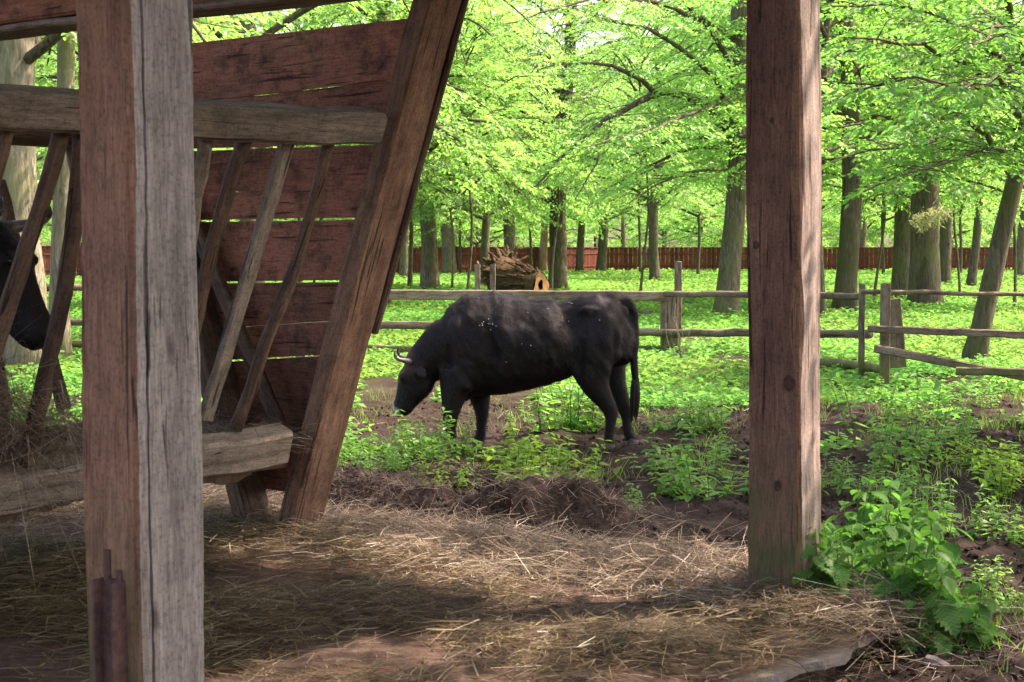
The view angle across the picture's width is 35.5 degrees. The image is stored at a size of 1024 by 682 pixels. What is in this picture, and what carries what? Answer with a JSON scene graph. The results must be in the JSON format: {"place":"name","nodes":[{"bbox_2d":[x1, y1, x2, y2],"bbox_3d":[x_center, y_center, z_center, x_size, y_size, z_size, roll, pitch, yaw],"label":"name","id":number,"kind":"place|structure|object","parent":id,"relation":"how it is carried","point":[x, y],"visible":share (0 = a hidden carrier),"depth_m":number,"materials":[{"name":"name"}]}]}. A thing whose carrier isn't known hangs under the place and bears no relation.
{"place":"outdoors","nodes":[
{"label":"outdoors","id":0,"kind":"place"},
{"bbox_2d":[0,501,908,681],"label":"concrete floor","id":1,"kind":"structure","parent":0,"point":[842,655],"depth_m":6.56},
{"bbox_2d":[0,197,52,350],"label":"cow","id":2,"kind":"object","parent":1,"relation":"on","point":[31,308],"visible":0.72,"depth_m":7.70},
{"bbox_2d":[0,0,468,535],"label":"hay feeder","id":3,"kind":"object","parent":1,"relation":"on","point":[384,96],"visible":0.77,"depth_m":8.65,"materials":[{"name":"brown wood"}]},
{"bbox_2d":[0,313,342,588],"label":"hay","id":4,"kind":"object","parent":3,"relation":"in","point":[12,429],"visible":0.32,"depth_m":7.47,"materials":[{"name":"plant"}]},
{"bbox_2d":[0,0,821,681],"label":"shelter","id":5,"kind":"object","parent":1,"relation":"on","point":[142,456],"visible":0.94,"depth_m":4.83,"materials":[{"name":"brown wood"}]},
{"bbox_2d":[0,483,1023,681],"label":"hay litter","id":6,"kind":"object","parent":1,"relation":"on","point":[242,602],"visible":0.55,"depth_m":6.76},
{"bbox_2d":[7,241,1023,681],"bbox_3d":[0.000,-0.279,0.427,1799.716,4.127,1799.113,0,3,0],"label":"ground","id":7,"kind":"structure","parent":0,"point":[429,413],"depth_m":12.88,"materials":[{"name":"soil"}]},
{"bbox_2d":[49,32,74,358],"bbox_3d":[-7.199,-7.093,25.521,0.513,15.257,0.535,1,3,0],"label":"broadleaf tree","id":8,"kind":"object","parent":7,"relation":"on","point":[66,64],"visible":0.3,"depth_m":25.56,"materials":[{"name":"brown plant"}]},
{"bbox_2d":[35,24,232,182],"bbox_3d":[-9.690,-6.231,37.888,9.038,12.159,8.771,-1,3,-22],"label":"understorey tree","id":9,"kind":"object","parent":7,"relation":"on","point":[194,39],"visible":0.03,"depth_m":36.01,"materials":[{"name":"green plant"}]},
{"bbox_2d":[0,11,290,369],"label":"broadleaf tree","id":10,"kind":"object","parent":7,"relation":"on","point":[19,58],"visible":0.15,"depth_m":23.36,"materials":[{"name":"green plant"}]},
{"bbox_2d":[35,0,565,326],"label":"broadleaf tree","id":11,"kind":"object","parent":7,"relation":"on","point":[289,19],"visible":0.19,"depth_m":30.77,"materials":[{"name":"green plant"}]},
{"bbox_2d":[207,0,464,281],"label":"understorey tree","id":12,"kind":"object","parent":7,"relation":"on","point":[311,28],"visible":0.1,"depth_m":51.50,"materials":[{"name":"green plant"}]},
{"bbox_2d":[227,0,558,302],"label":"broadleaf tree","id":13,"kind":"object","parent":7,"relation":"on","point":[479,81],"visible":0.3,"depth_m":48.47,"materials":[{"name":"green plant"}]},
{"bbox_2d":[319,30,496,277],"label":"broadleaf tree","id":14,"kind":"object","parent":7,"relation":"on","point":[403,270],"visible":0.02,"depth_m":99.86,"materials":[{"name":"green plant"}]},
{"bbox_2d":[271,0,548,302],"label":"understorey tree","id":15,"kind":"object","parent":7,"relation":"on","point":[373,15],"visible":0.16,"depth_m":48.85,"materials":[{"name":"green plant"}]},
{"bbox_2d":[391,406,448,458],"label":"leafy herb","id":16,"kind":"object","parent":7,"relation":"on","point":[433,432],"visible":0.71,"depth_m":13.23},
{"bbox_2d":[398,429,462,462],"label":"leafy herb","id":17,"kind":"object","parent":7,"relation":"on","point":[429,450],"visible":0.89,"depth_m":12.79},
{"bbox_2d":[411,415,454,457],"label":"leafy herb","id":18,"kind":"object","parent":7,"relation":"on","point":[440,439],"visible":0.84,"depth_m":12.91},
{"bbox_2d":[284,0,583,287],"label":"slender tree","id":19,"kind":"object","parent":7,"relation":"on","point":[410,259],"visible":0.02,"depth_m":74.75,"materials":[{"name":"green plant"}]},
{"bbox_2d":[393,410,476,456],"bbox_3d":[-0.661,0.794,13.230,0.712,0.394,0.478,-1,3,-22],"label":"leafy herb","id":20,"kind":"object","parent":7,"relation":"on","point":[410,443],"visible":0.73,"depth_m":13.21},
{"bbox_2d":[337,1,553,289],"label":"broadleaf tree","id":21,"kind":"object","parent":7,"relation":"on","point":[429,274],"visible":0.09,"depth_m":69.03,"materials":[{"name":"green plant"}]},
{"bbox_2d":[348,24,563,289],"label":"understorey tree","id":22,"kind":"object","parent":7,"relation":"on","point":[465,197],"visible":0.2,"depth_m":61.69,"materials":[{"name":"green plant"}]},
{"bbox_2d":[271,466,653,548],"bbox_3d":[-0.176,1.040,10.059,4.800,0.562,2.400,0,3,0],"label":"manure heap","id":23,"kind":"object","parent":7,"relation":"on","point":[581,505],"visible":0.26,"depth_m":9.41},
{"bbox_2d":[267,453,676,539],"bbox_3d":[-0.505,0.959,9.863,2.967,0.602,1.496,1,3,21],"label":"heap straw","id":24,"kind":"object","parent":7,"relation":"on","point":[373,477],"visible":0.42,"depth_m":9.71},
{"bbox_2d":[340,0,612,289],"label":"understorey tree","id":25,"kind":"object","parent":7,"relation":"on","point":[514,109],"visible":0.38,"depth_m":51.09,"materials":[{"name":"green plant"}]},
{"bbox_2d":[415,37,545,275],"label":"broadleaf tree","id":26,"kind":"object","parent":7,"relation":"on","point":[446,236],"visible":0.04,"depth_m":112.88,"materials":[{"name":"green plant"}]},
{"bbox_2d":[414,31,549,273],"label":"slender tree","id":27,"kind":"object","parent":7,"relation":"on","point":[460,259],"visible":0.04,"depth_m":115.90,"materials":[{"name":"green plant"}]},
{"bbox_2d":[408,0,574,247],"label":"forest tree","id":28,"kind":"object","parent":7,"relation":"on","point":[476,241],"visible":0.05,"depth_m":144.37,"materials":[{"name":"green plant"}]},
{"bbox_2d":[476,243,548,289],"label":"fallen log","id":29,"kind":"object","parent":7,"relation":"on","point":[512,273],"visible":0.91,"depth_m":60.21,"materials":[{"name":"brown wood"}]},
{"bbox_2d":[4,267,1023,461],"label":"ground cover","id":30,"kind":"object","parent":7,"relation":"on","point":[693,281],"visible":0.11,"depth_m":27.18,"materials":[{"name":"plant"}]},
{"bbox_2d":[412,0,617,286],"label":"broadleaf tree","id":31,"kind":"object","parent":7,"relation":"on","point":[485,232],"visible":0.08,"depth_m":75.34,"materials":[{"name":"green plant"}]},
{"bbox_2d":[393,290,640,452],"bbox_3d":[0.060,0.260,13.898,2.188,1.436,0.794,0,3,0],"label":"cow","id":32,"kind":"object","parent":7,"relation":"on","point":[477,350],"visible":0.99,"depth_m":13.66},
{"bbox_2d":[415,4,624,258],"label":"broadleaf tree","id":33,"kind":"object","parent":7,"relation":"on","point":[510,241],"visible":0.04,"depth_m":112.90,"materials":[{"name":"green plant"}]},
{"bbox_2d":[487,435,559,479],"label":"leafy herb","id":34,"kind":"object","parent":7,"relation":"on","point":[532,449],"visible":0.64,"depth_m":11.94,"materials":[{"name":"plant"}]},
{"bbox_2d":[41,246,1013,276],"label":"red fence","id":35,"kind":"object","parent":7,"relation":"on","point":[631,257],"visible":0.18,"depth_m":137.84,"materials":[{"name":"wood"}]},
{"bbox_2d":[453,46,601,266],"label":"slender tree","id":36,"kind":"object","parent":7,"relation":"on","point":[530,242],"visible":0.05,"depth_m":121.67,"materials":[{"name":"green plant"}]},
{"bbox_2d":[46,261,1023,388],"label":"pen fence","id":37,"kind":"object","parent":7,"relation":"on","point":[891,329],"visible":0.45,"depth_m":22.54,"materials":[{"name":"brown wood"}]},
{"bbox_2d":[504,422,580,469],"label":"leafy herb","id":38,"kind":"object","parent":7,"relation":"on","point":[519,441],"visible":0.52,"depth_m":12.58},
{"bbox_2d":[538,207,547,271],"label":"dead tree","id":39,"kind":"object","parent":7,"relation":"on","point":[542,261],"visible":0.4,"depth_m":130.13,"materials":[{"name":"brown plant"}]},
{"bbox_2d":[418,0,674,289],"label":"understorey tree","id":40,"kind":"object","parent":7,"relation":"on","point":[555,93],"visible":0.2,"depth_m":64.65,"materials":[{"name":"green plant"}]},
{"bbox_2d":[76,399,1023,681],"bbox_3d":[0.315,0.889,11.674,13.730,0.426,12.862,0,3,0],"label":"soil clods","id":41,"kind":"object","parent":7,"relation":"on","point":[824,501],"visible":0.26,"depth_m":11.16,"materials":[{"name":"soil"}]},
{"bbox_2d":[524,387,593,430],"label":"leafy herb","id":42,"kind":"object","parent":7,"relation":"on","point":[545,404],"visible":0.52,"depth_m":14.93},
{"bbox_2d":[409,0,718,289],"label":"broadleaf tree","id":43,"kind":"object","parent":7,"relation":"on","point":[560,273],"visible":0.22,"depth_m":67.80,"materials":[{"name":"green plant"}]},
{"bbox_2d":[529,383,604,432],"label":"leafy herb","id":44,"kind":"object","parent":7,"relation":"on","point":[559,418],"visible":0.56,"depth_m":15.05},
{"bbox_2d":[540,385,601,431],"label":"leafy herb","id":45,"kind":"object","parent":7,"relation":"on","point":[591,408],"visible":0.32,"depth_m":15.23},
{"bbox_2d":[544,432,610,476],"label":"leafy herb","id":46,"kind":"object","parent":7,"relation":"on","point":[558,455],"visible":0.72,"depth_m":12.30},
{"bbox_2d":[539,369,630,432],"bbox_3d":[0.695,0.574,15.456,0.839,0.691,1.249,0,3,-7],"label":"leafy herb","id":47,"kind":"object","parent":7,"relation":"on","point":[577,421],"visible":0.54,"depth_m":15.04,"materials":[{"name":"plant"}]},
{"bbox_2d":[542,442,629,483],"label":"leafy herb","id":48,"kind":"object","parent":7,"relation":"on","point":[594,466],"visible":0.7,"depth_m":11.94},
{"bbox_2d":[517,34,683,271],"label":"broadleaf tree","id":49,"kind":"object","parent":7,"relation":"on","point":[580,251],"visible":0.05,"depth_m":130.06,"materials":[{"name":"green plant"}]},
{"bbox_2d":[515,43,694,270],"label":"broadleaf tree","id":50,"kind":"object","parent":7,"relation":"on","point":[601,263],"visible":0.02,"depth_m":130.06,"materials":[{"name":"green plant"}]},
{"bbox_2d":[497,0,728,290],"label":"understorey tree","id":51,"kind":"object","parent":7,"relation":"on","point":[633,66],"visible":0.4,"depth_m":57.16,"materials":[{"name":"green plant"}]},
{"bbox_2d":[207,401,1023,681],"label":"scattered straw","id":52,"kind":"object","parent":7,"relation":"on","point":[1011,517],"visible":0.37,"depth_m":9.94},
{"bbox_2d":[210,378,1023,676],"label":"grass","id":53,"kind":"structure","parent":7,"relation":"on","point":[957,473],"depth_m":13.18,"materials":[{"name":"plant"}]},
{"bbox_2d":[566,66,690,251],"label":"forest tree","id":54,"kind":"object","parent":7,"relation":"on","point":[609,231],"visible":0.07,"depth_m":203.89,"materials":[{"name":"green plant"}]},
{"bbox_2d":[538,6,728,272],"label":"slender tree","id":55,"kind":"object","parent":7,"relation":"on","point":[639,235],"visible":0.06,"depth_m":119.56,"materials":[{"name":"green plant"}]},
{"bbox_2d":[538,2,729,279],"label":"broadleaf tree","id":56,"kind":"object","parent":7,"relation":"on","point":[654,268],"visible":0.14,"depth_m":91.17,"materials":[{"name":"green plant"}]},
{"bbox_2d":[589,29,746,273],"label":"slender tree","id":57,"kind":"object","parent":7,"relation":"on","point":[700,218],"visible":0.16,"depth_m":111.71,"materials":[{"name":"green plant"}]},
{"bbox_2d":[646,460,691,500],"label":"leafy herb","id":58,"kind":"object","parent":7,"relation":"on","point":[671,477],"visible":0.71,"depth_m":11.27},
{"bbox_2d":[635,413,703,480],"bbox_3d":[1.201,0.813,12.126,0.245,0.497,0.616,-3,4,-41],"label":"leafy herb","id":59,"kind":"object","parent":7,"relation":"on","point":[658,449],"visible":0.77,"depth_m":12.23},
{"bbox_2d":[481,0,859,317],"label":"broadleaf tree","id":60,"kind":"object","parent":7,"relation":"on","point":[729,269],"visible":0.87,"depth_m":38.49,"materials":[{"name":"green plant"}]},
{"bbox_2d":[647,453,698,495],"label":"leafy herb","id":61,"kind":"object","parent":7,"relation":"on","point":[670,472],"visible":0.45,"depth_m":11.41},
{"bbox_2d":[652,400,708,435],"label":"leafy herb","id":62,"kind":"object","parent":7,"relation":"on","point":[696,422],"visible":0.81,"depth_m":14.87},
{"bbox_2d":[615,0,746,248],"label":"forest tree","id":63,"kind":"object","parent":7,"relation":"on","point":[686,229],"visible":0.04,"depth_m":168.53,"materials":[{"name":"green plant"}]},
{"bbox_2d":[633,2,746,264],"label":"forest tree","id":64,"kind":"object","parent":7,"relation":"on","point":[678,237],"visible":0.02,"depth_m":162.79,"materials":[{"name":"green plant"}]},
{"bbox_2d":[664,390,731,435],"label":"leafy herb","id":65,"kind":"object","parent":7,"relation":"on","point":[708,419],"visible":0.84,"depth_m":14.92,"materials":[{"name":"plant"}]},
{"bbox_2d":[656,434,748,501],"bbox_3d":[1.381,0.910,11.098,0.832,0.461,0.559,-2,4,-30],"label":"leafy herb","id":66,"kind":"object","parent":7,"relation":"on","point":[685,484],"visible":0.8,"depth_m":11.05,"materials":[{"name":"plant"}]},
{"bbox_2d":[675,429,732,474],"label":"leafy herb","id":67,"kind":"object","parent":7,"relation":"on","point":[699,453],"visible":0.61,"depth_m":12.37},
{"bbox_2d":[682,393,735,430],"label":"leafy herb","id":68,"kind":"object","parent":7,"relation":"on","point":[717,414],"visible":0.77,"depth_m":15.18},
{"bbox_2d":[571,2,917,212],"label":"understorey tree","id":69,"kind":"object","parent":7,"relation":"on","point":[838,29],"visible":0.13,"depth_m":47.65,"materials":[{"name":"green plant"}]},
{"bbox_2d":[634,1,893,224],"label":"slender tree","id":70,"kind":"object","parent":7,"relation":"on","point":[671,201],"visible":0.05,"depth_m":101.22,"materials":[{"name":"green plant"}]},
{"bbox_2d":[687,43,840,266],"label":"forest tree","id":71,"kind":"object","parent":7,"relation":"on","point":[714,233],"visible":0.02,"depth_m":149.28,"materials":[{"name":"green plant"}]},
{"bbox_2d":[580,0,1017,317],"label":"broadleaf tree","id":72,"kind":"object","parent":7,"relation":"on","point":[826,72],"visible":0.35,"depth_m":40.48,"materials":[{"name":"green plant"}]},
{"bbox_2d":[908,202,958,231],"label":"conifer twig","id":73,"kind":"object","parent":72,"relation":"hanging from","point":[923,220],"visible":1,"depth_m":37.36,"materials":[{"name":"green plant"}]},
{"bbox_2d":[591,0,1023,311],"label":"broadleaf tree","id":74,"kind":"object","parent":7,"relation":"on","point":[848,249],"visible":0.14,"depth_m":45.32,"materials":[{"name":"green plant"}]},
{"bbox_2d":[671,0,951,202],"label":"understorey tree","id":75,"kind":"object","parent":7,"relation":"on","point":[708,174],"visible":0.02,"depth_m":58.98,"materials":[{"name":"green plant"}]},
{"bbox_2d":[820,452,860,495],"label":"leafy herb","id":76,"kind":"object","parent":7,"relation":"on","point":[838,491],"visible":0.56,"depth_m":11.16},
{"bbox_2d":[828,455,879,488],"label":"leafy herb","id":77,"kind":"object","parent":7,"relation":"on","point":[864,470],"visible":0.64,"depth_m":11.75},
{"bbox_2d":[822,61,892,270],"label":"broadleaf tree","id":78,"kind":"object","parent":7,"relation":"on","point":[863,235],"visible":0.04,"depth_m":138.39,"materials":[{"name":"green plant"}]},
{"bbox_2d":[820,371,908,436],"bbox_3d":[3.160,0.587,14.368,0.826,0.666,0.328,1,3,21],"label":"leafy herb","id":79,"kind":"object","parent":7,"relation":"on","point":[844,409],"visible":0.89,"depth_m":14.41,"materials":[{"name":"plant"}]},
{"bbox_2d":[822,61,907,248],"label":"forest tree","id":80,"kind":"object","parent":7,"relation":"on","point":[832,230],"visible":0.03,"depth_m":162.96,"materials":[{"name":"green plant"}]},
{"bbox_2d":[720,0,1019,296],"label":"broadleaf tree","id":81,"kind":"object","parent":7,"relation":"on","point":[900,263],"visible":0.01,"depth_m":57.77,"materials":[{"name":"green plant"}]},
{"bbox_2d":[867,409,904,474],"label":"leafy herb","id":82,"kind":"object","parent":7,"relation":"on","point":[887,445],"visible":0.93,"depth_m":12.31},
{"bbox_2d":[869,465,920,506],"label":"leafy herb","id":83,"kind":"object","parent":7,"relation":"on","point":[897,475],"visible":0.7,"depth_m":10.91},
{"bbox_2d":[792,476,1006,655],"bbox_3d":[1.786,1.054,7.800,0.983,0.674,2.260,0,3,7],"label":"nettle clump","id":84,"kind":"object","parent":7,"relation":"on","point":[922,547],"visible":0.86,"depth_m":7.11,"materials":[{"name":"plant"}]},
{"bbox_2d":[862,410,938,470],"bbox_3d":[3.106,0.799,12.783,0.546,0.450,0.812,0,3,-2],"label":"leafy herb","id":85,"kind":"object","parent":7,"relation":"on","point":[909,448],"visible":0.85,"depth_m":12.85,"materials":[{"name":"plant"}]},
{"bbox_2d":[822,67,989,274],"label":"slender tree","id":86,"kind":"object","parent":7,"relation":"on","point":[881,205],"visible":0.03,"depth_m":119.69,"materials":[{"name":"green plant"}]},
{"bbox_2d":[894,456,930,496],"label":"leafy herb","id":87,"kind":"object","parent":7,"relation":"on","point":[925,477],"visible":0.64,"depth_m":11.26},
{"bbox_2d":[820,0,1006,299],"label":"understorey tree","id":88,"kind":"object","parent":7,"relation":"on","point":[883,229],"visible":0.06,"depth_m":55.73,"materials":[{"name":"green plant"}]},
{"bbox_2d":[820,0,1023,362],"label":"broadleaf tree","id":89,"kind":"object","parent":7,"relation":"on","point":[951,92],"visible":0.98,"depth_m":20.78,"materials":[{"name":"green plant"}]},
{"bbox_2d":[820,0,1023,305],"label":"old broadleaf tree","id":90,"kind":"object","parent":7,"relation":"on","point":[924,269],"visible":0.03,"depth_m":50.71,"materials":[{"name":"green plant"}]},
{"bbox_2d":[825,12,1023,297],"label":"understorey tree","id":91,"kind":"object","parent":7,"relation":"on","point":[955,236],"visible":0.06,"depth_m":59.80,"materials":[{"name":"green plant"}]},
{"bbox_2d":[891,372,964,447],"bbox_3d":[3.607,0.627,13.751,0.330,0.669,0.830,-1,3,-20],"label":"leafy herb","id":92,"kind":"object","parent":7,"relation":"on","point":[934,412],"visible":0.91,"depth_m":13.62,"materials":[{"name":"plant"}]},
{"bbox_2d":[836,1,1023,283],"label":"broadleaf tree","id":93,"kind":"object","parent":7,"relation":"on","point":[945,243],"visible":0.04,"depth_m":80.92,"materials":[{"name":"green plant"}]},
{"bbox_2d":[866,89,1018,261],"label":"forest tree","id":94,"kind":"object","parent":7,"relation":"on","point":[983,230],"visible":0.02,"depth_m":162.22,"materials":[{"name":"green plant"}]},
{"bbox_2d":[862,0,1023,306],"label":"understorey tree","id":95,"kind":"object","parent":7,"relation":"on","point":[985,185],"visible":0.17,"depth_m":47.94,"materials":[{"name":"green plant"}]},
{"bbox_2d":[863,54,1022,274],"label":"slender tree","id":96,"kind":"object","parent":7,"relation":"on","point":[960,237],"visible":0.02,"depth_m":117.73,"materials":[{"name":"green plant"}]},
{"bbox_2d":[909,412,978,452],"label":"leafy herb","id":97,"kind":"object","parent":7,"relation":"on","point":[961,434],"visible":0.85,"depth_m":13.61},
{"bbox_2d":[931,477,959,538],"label":"leafy herb","id":98,"kind":"object","parent":7,"relation":"on","point":[943,514],"visible":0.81,"depth_m":9.46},
{"bbox_2d":[927,435,977,468],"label":"leafy herb","id":99,"kind":"object","parent":7,"relation":"on","point":[965,462],"visible":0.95,"depth_m":12.67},
{"bbox_2d":[926,481,990,530],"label":"leafy herb","id":100,"kind":"object","parent":7,"relation":"on","point":[975,515],"visible":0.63,"depth_m":9.73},
{"bbox_2d":[965,10,1000,285],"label":"broadleaf tree","id":101,"kind":"object","parent":7,"relation":"on","point":[972,272],"visible":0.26,"depth_m":76.65,"materials":[{"name":"brown plant"}]},
{"bbox_2d":[967,492,1010,544],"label":"leafy herb","id":102,"kind":"object","parent":7,"relation":"on","point":[977,527],"visible":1,"depth_m":9.25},
{"bbox_2d":[970,554,1013,590],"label":"leafy herb","id":103,"kind":"object","parent":7,"relation":"on","point":[986,573],"visible":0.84,"depth_m":8.35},
{"bbox_2d":[967,444,1023,488],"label":"leafy herb","id":104,"kind":"object","parent":7,"relation":"on","point":[985,475],"visible":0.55,"depth_m":11.88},
{"bbox_2d":[977,434,1023,475],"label":"leafy herb","id":105,"kind":"object","parent":7,"relation":"on","point":[998,451],"visible":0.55,"depth_m":12.36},
{"bbox_2d":[979,448,1023,501],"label":"leafy herb","id":106,"kind":"object","parent":7,"relation":"on","point":[999,478],"visible":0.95,"depth_m":11.26,"materials":[{"name":"plant"}]},
{"bbox_2d":[989,582,1023,613],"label":"leafy herb","id":107,"kind":"object","parent":7,"relation":"on","point":[1011,599],"visible":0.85,"depth_m":7.71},
{"bbox_2d":[1000,512,1023,549],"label":"leafy herb","id":108,"kind":"object","parent":7,"relation":"on","point":[1010,531],"visible":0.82,"depth_m":9.40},
{"bbox_2d":[1013,193,1023,276],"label":"broadleaf tree","id":109,"kind":"object","parent":7,"relation":"on","point":[1020,252],"visible":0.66,"depth_m":102.22,"materials":[{"name":"brown plant"}]},
{"bbox_2d":[43,0,1023,241],"label":"sky","id":110,"kind":"structure","parent":0,"point":[560,15],"materials":[{"name":"white"}]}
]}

